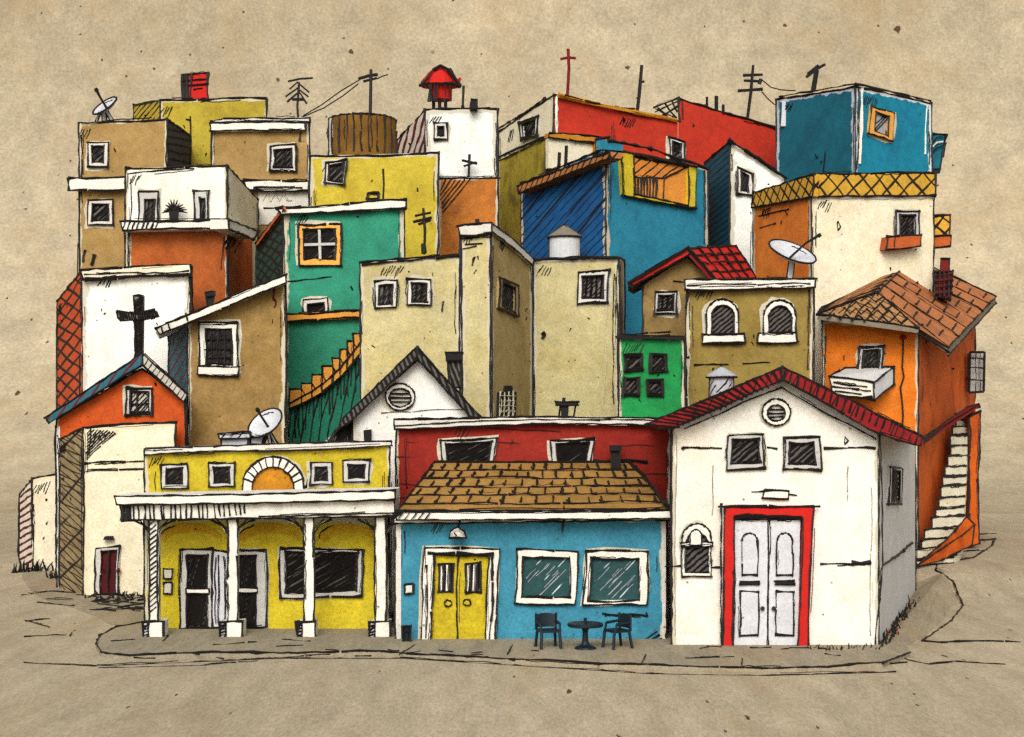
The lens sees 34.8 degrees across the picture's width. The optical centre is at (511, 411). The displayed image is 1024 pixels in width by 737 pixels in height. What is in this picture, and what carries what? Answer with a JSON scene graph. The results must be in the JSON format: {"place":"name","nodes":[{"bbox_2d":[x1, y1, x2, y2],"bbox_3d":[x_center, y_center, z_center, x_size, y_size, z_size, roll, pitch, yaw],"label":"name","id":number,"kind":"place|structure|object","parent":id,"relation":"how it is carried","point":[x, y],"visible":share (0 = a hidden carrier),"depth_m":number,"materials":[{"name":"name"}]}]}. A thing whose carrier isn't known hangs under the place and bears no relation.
{"place":"outdoors","nodes":[
{"label":"outdoors","id":0,"kind":"place"},
{"bbox_2d":[22,569,143,624],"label":"path","id":1,"kind":"structure","parent":0,"point":[38,581],"depth_m":47.72,"materials":[{"name":"paper"}]},
{"bbox_2d":[401,624,411,641],"bbox_3d":[-2.507,5.279,38.884,0.265,0.439,0.281,0,0,0],"label":"trash can","id":2,"kind":"object","parent":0,"point":[406,630],"visible":1,"depth_m":38.80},
{"bbox_2d":[95,618,910,671],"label":"pavement","id":3,"kind":"structure","parent":0,"point":[128,641],"depth_m":37.37,"materials":[{"name":"concrete"}]},
{"bbox_2d":[534,613,562,649],"bbox_3d":[0.842,5.088,37.796,0.550,0.788,0.576,0,0,-14],"label":"bistro chair","id":4,"kind":"object","parent":3,"relation":"on","point":[546,620],"visible":1,"depth_m":37.92,"materials":[{"name":"black metal"}]},
{"bbox_2d":[567,621,602,649],"bbox_3d":[1.690,5.178,37.648,0.830,0.593,0.830,0,0,0],"label":"bistro table","id":5,"kind":"object","parent":3,"relation":"on","point":[585,628],"visible":0.99,"depth_m":37.53,"materials":[{"name":"black metal"}]},
{"bbox_2d":[601,612,633,649],"bbox_3d":[2.441,5.088,37.789,0.576,0.788,0.551,0,0,-28],"label":"bistro chair","id":6,"kind":"object","parent":3,"relation":"on","point":[624,620],"visible":1,"depth_m":37.75,"materials":[{"name":"black metal"}]},
{"bbox_2d":[0,0,1023,512],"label":"sky","id":7,"kind":"structure","parent":0,"point":[958,64],"depth_m":129.82,"materials":[{"name":"paper"}]},
{"bbox_2d":[0,513,1023,736],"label":"ground","id":8,"kind":"structure","parent":0,"point":[959,672],"depth_m":32.54,"materials":[{"name":"paper"}]},
{"bbox_2d":[17,474,55,570],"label":"cream shed","id":9,"kind":"structure","parent":8,"relation":"on","point":[36,517],"depth_m":57.00,"materials":[{"name":"white paint"}]},
{"bbox_2d":[43,352,189,587],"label":"orange gable house","id":10,"kind":"structure","parent":8,"relation":"on","point":[152,392],"depth_m":51.49,"materials":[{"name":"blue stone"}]},
{"bbox_2d":[115,294,159,357],"bbox_3d":[-11.852,-2.599,51.784,1.364,2.248,0.532,0,0,0],"label":"roof cross","id":11,"kind":"object","parent":10,"relation":"on","point":[139,315],"visible":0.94,"depth_m":51.64,"materials":[{"name":"black"}]},
{"bbox_2d":[122,384,153,417],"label":"window","id":12,"kind":"structure","parent":10,"relation":"in","point":[137,400],"depth_m":51.41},
{"bbox_2d":[58,421,177,594],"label":"cream house","id":13,"kind":"structure","parent":8,"relation":"on","point":[100,548],"depth_m":49.40,"materials":[{"name":"beige paint"}]},
{"bbox_2d":[94,544,120,594],"bbox_3d":[-12.224,4.791,49.282,0.834,1.561,0.235,0,0,0],"label":"door","id":14,"kind":"structure","parent":13,"relation":"in","point":[107,570],"depth_m":49.31,"materials":[{"name":"red wood"}]},
{"bbox_2d":[55,264,193,407],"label":"white house","id":15,"kind":"structure","parent":8,"relation":"on","point":[94,339],"depth_m":58.00,"materials":[{"name":"white paint"}]},
{"bbox_2d":[66,117,190,273],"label":"tan house","id":16,"kind":"structure","parent":8,"relation":"on","point":[109,151],"depth_m":68.00,"materials":[{"name":"paint"}]},
{"bbox_2d":[85,140,109,170],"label":"window","id":17,"kind":"structure","parent":16,"relation":"in","point":[97,153],"depth_m":67.88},
{"bbox_2d":[84,198,113,228],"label":"window","id":18,"kind":"structure","parent":16,"relation":"in","point":[99,213],"depth_m":67.88,"materials":[{"name":"black glass"}]},
{"bbox_2d":[92,88,117,121],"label":"satellite dish","id":19,"kind":"object","parent":16,"relation":"on","point":[103,108],"visible":1,"depth_m":68.37,"materials":[{"name":"white metal"}]},
{"bbox_2d":[119,164,259,310],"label":"house","id":20,"kind":"structure","parent":8,"relation":"on","point":[211,235],"depth_m":62.95,"materials":[{"name":"paint"}]},
{"bbox_2d":[137,188,161,220],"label":"window","id":21,"kind":"structure","parent":20,"relation":"in","point":[149,201],"depth_m":62.90,"materials":[{"name":"white"}]},
{"bbox_2d":[162,199,186,219],"bbox_3d":[-12.917,-7.711,62.550,0.986,0.843,0.300,0,0,0],"label":"potted plant","id":22,"kind":"object","parent":20,"relation":"on","point":[173,209],"visible":1,"depth_m":62.46,"materials":[{"name":"black plant"}]},
{"bbox_2d":[192,189,209,219],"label":"window","id":23,"kind":"structure","parent":20,"relation":"in","point":[200,197],"depth_m":62.90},
{"bbox_2d":[132,71,267,164],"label":"mustard house","id":24,"kind":"structure","parent":8,"relation":"on","point":[194,110],"depth_m":76.00,"materials":[{"name":"yellow paint"}]},
{"bbox_2d":[154,273,287,445],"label":"tan house","id":25,"kind":"structure","parent":8,"relation":"on","point":[227,369],"depth_m":53.80,"materials":[{"name":"beige paint"}]},
{"bbox_2d":[196,319,241,377],"bbox_3d":[-9.634,-2.078,53.704,1.483,1.945,0.207,0,0,0],"label":"window","id":26,"kind":"structure","parent":25,"relation":"in","point":[219,341],"depth_m":53.71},
{"bbox_2d":[113,440,399,636],"bbox_3d":[-6.432,3.173,42.413,7.563,4.905,5.974,0,0,0],"label":"yellow arcade","id":27,"kind":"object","parent":8,"relation":"on","point":[238,540],"visible":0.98,"depth_m":41.10},
{"bbox_2d":[159,462,188,489],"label":"window","id":28,"kind":"structure","parent":27,"relation":"in","point":[172,476],"depth_m":41.13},
{"bbox_2d":[177,547,226,628],"bbox_3d":[-7.755,4.464,41.077,1.334,2.122,0.138,0,0,0],"label":"door","id":29,"kind":"structure","parent":27,"relation":"in","point":[202,591],"depth_m":41.07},
{"bbox_2d":[207,461,235,487],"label":"window","id":30,"kind":"structure","parent":27,"relation":"in","point":[220,474],"depth_m":41.13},
{"bbox_2d":[217,430,267,444],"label":"roof unit","id":31,"kind":"structure","parent":27,"relation":"on","point":[242,437],"depth_m":42.60,"materials":[{"name":"grey metal"}]},
{"bbox_2d":[239,548,269,628],"bbox_3d":[-6.577,4.491,41.081,0.954,2.111,0.131,0,0,0],"label":"door","id":32,"kind":"structure","parent":27,"relation":"in","point":[254,572],"depth_m":41.07,"materials":[{"name":"white wood"}]},
{"bbox_2d":[247,407,282,444],"bbox_3d":[-6.494,0.441,42.906,0.764,1.095,1.034,0,0,-38],"label":"satellite dish","id":33,"kind":"object","parent":27,"relation":"on","point":[265,422],"visible":0.94,"depth_m":43.00,"materials":[{"name":"white metal"}]},
{"bbox_2d":[306,461,333,487],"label":"window","id":34,"kind":"structure","parent":27,"relation":"in","point":[319,474],"depth_m":41.13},
{"bbox_2d":[277,546,364,599],"bbox_3d":[-4.810,4.080,41.080,2.212,1.379,0.132,0,0,0],"label":"window","id":35,"kind":"structure","parent":27,"relation":"in","point":[339,571],"depth_m":41.10,"materials":[{"name":"black glass"}]},
{"bbox_2d":[342,458,373,484],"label":"window","id":36,"kind":"structure","parent":27,"relation":"in","point":[355,471],"depth_m":41.13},
{"bbox_2d":[209,115,310,235],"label":"tan house","id":37,"kind":"structure","parent":8,"relation":"on","point":[266,159],"depth_m":69.95,"materials":[{"name":"beige paint"}]},
{"bbox_2d":[267,142,298,172],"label":"window","id":38,"kind":"structure","parent":37,"relation":"in","point":[281,157],"depth_m":69.88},
{"bbox_2d":[285,77,312,117],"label":"aerial","id":39,"kind":"object","parent":37,"relation":"on","point":[297,99],"visible":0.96,"depth_m":70.97,"materials":[{"name":"black metal"}]},
{"bbox_2d":[301,84,358,117],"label":"overhead wire","id":40,"kind":"object","parent":37,"relation":"attached to","point":[331,102],"visible":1,"depth_m":68.86,"materials":[{"name":"grey metal"}]},
{"bbox_2d":[303,80,359,115],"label":"overhead wire","id":41,"kind":"object","parent":37,"relation":"attached to","point":[331,97],"visible":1,"depth_m":68.82,"materials":[{"name":"black metal"}]},
{"bbox_2d":[254,198,406,442],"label":"teal house","id":42,"kind":"structure","parent":8,"relation":"on","point":[317,253],"depth_m":58.00,"materials":[{"name":"teal paint"}]},
{"bbox_2d":[300,296,331,311],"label":"window","id":43,"kind":"structure","parent":42,"relation":"in","point":[311,303],"depth_m":57.90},
{"bbox_2d":[295,220,342,266],"bbox_3d":[-6.855,-5.963,57.922,1.718,1.683,0.172,0,0,0],"label":"window","id":44,"kind":"structure","parent":42,"relation":"in","point":[331,231],"depth_m":57.90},
{"bbox_2d":[382,169,384,198],"bbox_3d":[-4.630,-8.080,58.600,0.185,1.257,0.113,0,0,0],"label":"antenna rod","id":45,"kind":"object","parent":42,"relation":"on","point":[383,176],"visible":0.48,"depth_m":58.57,"materials":[{"name":"metal"}]},
{"bbox_2d":[308,151,439,257],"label":"yellow house","id":46,"kind":"structure","parent":8,"relation":"on","point":[413,178],"depth_m":64.00,"materials":[{"name":"yellow paint"}]},
{"bbox_2d":[321,157,347,186],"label":"window","id":47,"kind":"structure","parent":46,"relation":"in","point":[333,177],"depth_m":63.89,"materials":[{"name":"black glass"}]},
{"bbox_2d":[326,112,397,154],"bbox_3d":[-6.032,-10.862,65.565,2.879,1.799,3.070,0,0,0],"label":"water drum","id":48,"kind":"object","parent":46,"relation":"on","point":[359,133],"visible":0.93,"depth_m":64.30,"materials":[{"name":"brown wood"}]},
{"bbox_2d":[358,69,377,112],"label":"utility pole","id":49,"kind":"object","parent":48,"relation":"on","point":[371,74],"visible":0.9,"depth_m":66.95,"materials":[{"name":"black wood"}]},
{"bbox_2d":[325,345,482,601],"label":"white gable house","id":50,"kind":"structure","parent":8,"relation":"on","point":[414,382],"depth_m":47.60,"materials":[{"name":"white paint"}]},
{"bbox_2d":[358,219,535,416],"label":"beige house","id":51,"kind":"structure","parent":8,"relation":"on","point":[472,299],"depth_m":51.00,"materials":[{"name":"beige paint"}]},
{"bbox_2d":[370,276,399,309],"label":"window","id":52,"kind":"structure","parent":51,"relation":"in","point":[384,289],"depth_m":50.91,"materials":[{"name":"white paint"}]},
{"bbox_2d":[405,275,434,306],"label":"window","id":53,"kind":"structure","parent":51,"relation":"in","point":[420,290],"depth_m":50.91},
{"bbox_2d":[413,208,431,254],"bbox_3d":[-3.290,-6.616,60.000,0.718,1.706,0.192,0,0,0],"label":"antenna","id":54,"kind":"object","parent":51,"relation":"on","point":[423,221],"visible":1,"depth_m":59.96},
{"bbox_2d":[496,276,520,317],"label":"window","id":55,"kind":"structure","parent":51,"relation":"in","point":[508,296],"depth_m":52.38,"materials":[{"name":"black glass"}]},
{"bbox_2d":[396,98,500,254],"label":"white tower house","id":56,"kind":"structure","parent":8,"relation":"on","point":[454,136],"depth_m":68.00,"materials":[{"name":"white paint"}]},
{"bbox_2d":[419,64,461,107],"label":"roof lantern","id":57,"kind":"object","parent":56,"relation":"on","point":[440,82],"visible":0.98,"depth_m":69.36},
{"bbox_2d":[433,121,450,141],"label":"window","id":58,"kind":"structure","parent":56,"relation":"in","point":[441,130],"depth_m":67.88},
{"bbox_2d":[461,85,464,107],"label":"antenna rod","id":59,"kind":"object","parent":56,"relation":"on","point":[463,93],"visible":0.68,"depth_m":68.96,"materials":[{"name":"black metal"}]},
{"bbox_2d":[462,154,477,176],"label":"antenna","id":60,"kind":"object","parent":56,"relation":"attached to","point":[469,161],"visible":1,"depth_m":67.46,"materials":[{"name":"black metal"}]},
{"bbox_2d":[11,559,919,650],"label":"grass","id":61,"kind":"structure","parent":8,"relation":"on","point":[895,624],"depth_m":48.00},
{"bbox_2d":[389,460,670,639],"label":"turquoise house","id":62,"kind":"structure","parent":8,"relation":"on","point":[488,549],"depth_m":39.30,"materials":[{"name":"blue paint"}]},
{"bbox_2d":[418,545,500,639],"bbox_3d":[-1.272,4.426,39.213,2.001,2.406,0.207,0,0,0],"label":"double door","id":63,"kind":"structure","parent":62,"relation":"in","point":[458,593],"depth_m":39.26,"materials":[{"name":"yellow wood"}]},
{"bbox_2d":[514,547,578,605],"bbox_3d":[0.830,3.972,39.231,1.583,1.402,0.138,0,0,0],"label":"window","id":64,"kind":"structure","parent":62,"relation":"in","point":[547,577],"depth_m":39.21,"materials":[{"name":"teal glass"}]},
{"bbox_2d":[580,547,649,606],"bbox_3d":[2.484,3.983,39.232,1.692,1.438,0.135,0,0,0],"label":"window","id":65,"kind":"structure","parent":62,"relation":"in","point":[612,576],"depth_m":39.29,"materials":[{"name":"teal glass"}]},
{"bbox_2d":[393,415,670,619],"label":"red house","id":66,"kind":"structure","parent":8,"relation":"on","point":[422,444],"depth_m":43.50,"materials":[{"name":"paint"}]},
{"bbox_2d":[437,435,498,462],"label":"window","id":67,"kind":"structure","parent":66,"relation":"in","point":[480,448],"depth_m":43.46,"materials":[{"name":"black glass"}]},
{"bbox_2d":[554,398,579,415],"bbox_3d":[1.476,-0.079,44.384,0.702,0.585,0.632,0,0,0],"label":"roof table","id":68,"kind":"object","parent":66,"relation":"on","point":[563,404],"visible":0.92,"depth_m":44.15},
{"bbox_2d":[547,436,595,460],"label":"window","id":69,"kind":"structure","parent":66,"relation":"in","point":[570,449],"depth_m":43.46,"materials":[{"name":"black glass"}]},
{"bbox_2d":[533,256,625,416],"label":"beige block","id":70,"kind":"structure","parent":8,"relation":"on","point":[579,315],"depth_m":55.00,"materials":[{"name":"beige paint"}]},
{"bbox_2d":[546,223,581,256],"bbox_3d":[1.795,-5.721,56.125,1.252,1.494,1.210,0,0,0],"label":"roof tank","id":71,"kind":"object","parent":70,"relation":"on","point":[563,239],"visible":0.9,"depth_m":55.69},
{"bbox_2d":[577,268,611,307],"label":"window","id":72,"kind":"structure","parent":70,"relation":"in","point":[592,290],"depth_m":54.90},
{"bbox_2d":[498,93,685,244],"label":"red hall","id":73,"kind":"structure","parent":8,"relation":"on","point":[536,138],"depth_m":73.76,"materials":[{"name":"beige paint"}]},
{"bbox_2d":[517,114,540,141],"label":"window","id":74,"kind":"structure","parent":73,"relation":"in","point":[529,128],"depth_m":73.93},
{"bbox_2d":[560,49,575,94],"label":"cross","id":75,"kind":"object","parent":73,"relation":"on","point":[568,57],"visible":0.89,"depth_m":72.94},
{"bbox_2d":[636,65,644,110],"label":"antenna rod","id":76,"kind":"object","parent":73,"relation":"on","point":[639,87],"visible":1,"depth_m":74.44,"materials":[{"name":"black metal"}]},
{"bbox_2d":[665,136,685,162],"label":"window","id":77,"kind":"structure","parent":73,"relation":"in","point":[675,146],"depth_m":74.86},
{"bbox_2d":[516,139,709,334],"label":"blue house","id":78,"kind":"structure","parent":8,"relation":"on","point":[639,213],"depth_m":63.69,"materials":[{"name":"blue paint"}]},
{"bbox_2d":[615,331,685,416],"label":"green house","id":79,"kind":"structure","parent":8,"relation":"on","point":[652,375],"depth_m":49.00,"materials":[{"name":"green paint"}]},
{"bbox_2d":[621,376,640,396],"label":"window","id":80,"kind":"structure","parent":79,"relation":"in","point":[631,386],"depth_m":48.92,"materials":[{"name":"black glass"}]},
{"bbox_2d":[623,353,643,372],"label":"window","id":81,"kind":"structure","parent":79,"relation":"in","point":[633,362],"depth_m":48.90,"materials":[{"name":"black glass"}]},
{"bbox_2d":[646,378,663,396],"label":"window","id":82,"kind":"structure","parent":79,"relation":"in","point":[654,387],"depth_m":48.90,"materials":[{"name":"black glass"}]},
{"bbox_2d":[648,352,668,373],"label":"window","id":83,"kind":"structure","parent":79,"relation":"in","point":[658,362],"depth_m":48.92,"materials":[{"name":"black glass"}]},
{"bbox_2d":[627,244,756,335],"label":"red tiled house","id":84,"kind":"structure","parent":8,"relation":"on","point":[660,285],"depth_m":54.00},
{"bbox_2d":[653,290,680,317],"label":"window","id":85,"kind":"structure","parent":84,"relation":"in","point":[667,304],"depth_m":53.91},
{"bbox_2d":[653,96,775,166],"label":"red annex","id":86,"kind":"object","parent":8,"relation":"on","point":[705,132],"visible":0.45,"depth_m":75.85,"materials":[{"name":"red paint"}]},
{"bbox_2d":[738,65,762,117],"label":"utility pole","id":87,"kind":"object","parent":86,"relation":"on","point":[751,80],"visible":1,"depth_m":76.94,"materials":[{"name":"black wood"}]},
{"bbox_2d":[762,80,795,90],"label":"overhead wire","id":88,"kind":"object","parent":87,"relation":"attached to","point":[777,88],"visible":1,"depth_m":74.65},
{"bbox_2d":[703,137,787,267],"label":"white gable house","id":89,"kind":"structure","parent":8,"relation":"on","point":[738,175],"depth_m":67.16,"materials":[{"name":"white paint"}]},
{"bbox_2d":[734,166,756,197],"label":"window","id":90,"kind":"structure","parent":89,"relation":"in","point":[746,179],"depth_m":66.99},
{"bbox_2d":[684,277,817,405],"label":"olive house","id":91,"kind":"structure","parent":8,"relation":"on","point":[743,329],"depth_m":50.00,"materials":[{"name":"yellow paint"}]},
{"bbox_2d":[701,297,746,344],"bbox_3d":[6.477,-2.764,49.916,1.393,1.490,0.167,0,0,0],"label":"window","id":92,"kind":"structure","parent":91,"relation":"in","point":[720,316],"depth_m":49.92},
{"bbox_2d":[756,296,798,344],"bbox_3d":[8.123,-2.784,49.917,1.325,1.484,0.166,0,0,0],"label":"window","id":93,"kind":"structure","parent":91,"relation":"in","point":[778,316],"depth_m":49.92,"materials":[{"name":"white"}]},
{"bbox_2d":[768,233,821,277],"bbox_3d":[8.793,-4.777,51.005,1.597,1.499,1.444,0,0,0],"label":"satellite dish","id":94,"kind":"object","parent":91,"relation":"on","point":[792,253],"visible":0.99,"depth_m":51.17,"materials":[{"name":"white metal"}]},
{"bbox_2d":[644,365,922,645],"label":"white chapel","id":95,"kind":"structure","parent":8,"relation":"on","point":[793,508],"depth_m":38.30,"materials":[{"name":"white paint"}]},
{"bbox_2d":[679,520,712,578],"bbox_3d":[4.308,3.237,38.251,0.791,1.375,0.098,0,0,0],"label":"window","id":96,"kind":"structure","parent":95,"relation":"in","point":[694,562],"depth_m":38.24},
{"bbox_2d":[705,365,737,396],"bbox_3d":[6.155,-0.659,47.950,0.962,1.414,0.957,0,0,0],"label":"roof tank","id":97,"kind":"object","parent":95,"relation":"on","point":[721,378],"visible":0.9,"depth_m":47.66,"materials":[{"name":"white metal"}]},
{"bbox_2d":[725,432,767,471],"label":"window","id":98,"kind":"structure","parent":95,"relation":"in","point":[744,451],"depth_m":38.24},
{"bbox_2d":[733,518,769,644],"bbox_3d":[5.602,4.043,38.228,0.870,3.152,0.136,0,0,0],"label":"door","id":99,"kind":"structure","parent":95,"relation":"in","point":[751,595],"depth_m":38.24,"materials":[{"name":"white wood"}]},
{"bbox_2d":[767,518,801,644],"bbox_3d":[6.393,4.063,38.228,0.855,3.164,0.136,0,0,0],"label":"door","id":100,"kind":"structure","parent":95,"relation":"in","point":[784,534],"depth_m":38.24,"materials":[{"name":"white wood"}]},
{"bbox_2d":[782,435,822,471],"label":"window","id":101,"kind":"structure","parent":95,"relation":"in","point":[799,452],"depth_m":38.24,"materials":[{"name":"black glass"}]},
{"bbox_2d":[886,466,903,505],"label":"window","id":102,"kind":"structure","parent":95,"relation":"in","point":[893,494],"depth_m":41.80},
{"bbox_2d":[750,171,951,383],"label":"lattice house","id":103,"kind":"structure","parent":8,"relation":"on","point":[871,226],"depth_m":58.77,"materials":[{"name":"beige paint"}]},
{"bbox_2d":[893,209,920,234],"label":"window","id":104,"kind":"structure","parent":103,"relation":"in","point":[907,221],"depth_m":59.10,"materials":[{"name":"black glass"}]},
{"bbox_2d":[935,214,950,234],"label":"side window","id":105,"kind":"structure","parent":103,"relation":"in","point":[942,221],"depth_m":61.00,"materials":[{"name":"yellow glass"}]},
{"bbox_2d":[775,82,947,181],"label":"blue block","id":106,"kind":"structure","parent":8,"relation":"on","point":[855,127],"depth_m":69.44,"materials":[{"name":"blue paint"}]},
{"bbox_2d":[806,63,825,89],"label":"aerial","id":107,"kind":"object","parent":106,"relation":"on","point":[815,69],"visible":0.9,"depth_m":70.94,"materials":[{"name":"black metal"}]},
{"bbox_2d":[867,104,896,142],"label":"window","id":108,"kind":"structure","parent":106,"relation":"in","point":[880,120],"depth_m":68.58,"materials":[{"name":"orange wood"}]},
{"bbox_2d":[816,257,997,567],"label":"orange house","id":109,"kind":"structure","parent":8,"relation":"on","point":[899,346],"depth_m":55.23,"materials":[{"name":"paint"}]},
{"bbox_2d":[855,343,885,368],"bbox_3d":[11.822,-1.653,53.926,1.029,1.195,0.162,0,0,0],"label":"balcony door","id":110,"kind":"structure","parent":109,"relation":"in","point":[872,354],"depth_m":53.91,"materials":[{"name":"black glass"}]},
{"bbox_2d":[966,351,985,393],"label":"side window","id":111,"kind":"structure","parent":109,"relation":"in","point":[976,360],"depth_m":63.01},
{"bbox_2d":[891,536,985,644],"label":"path","id":112,"kind":"structure","parent":0,"point":[936,600],"depth_m":45.03,"materials":[{"name":"paper"}]}
]}

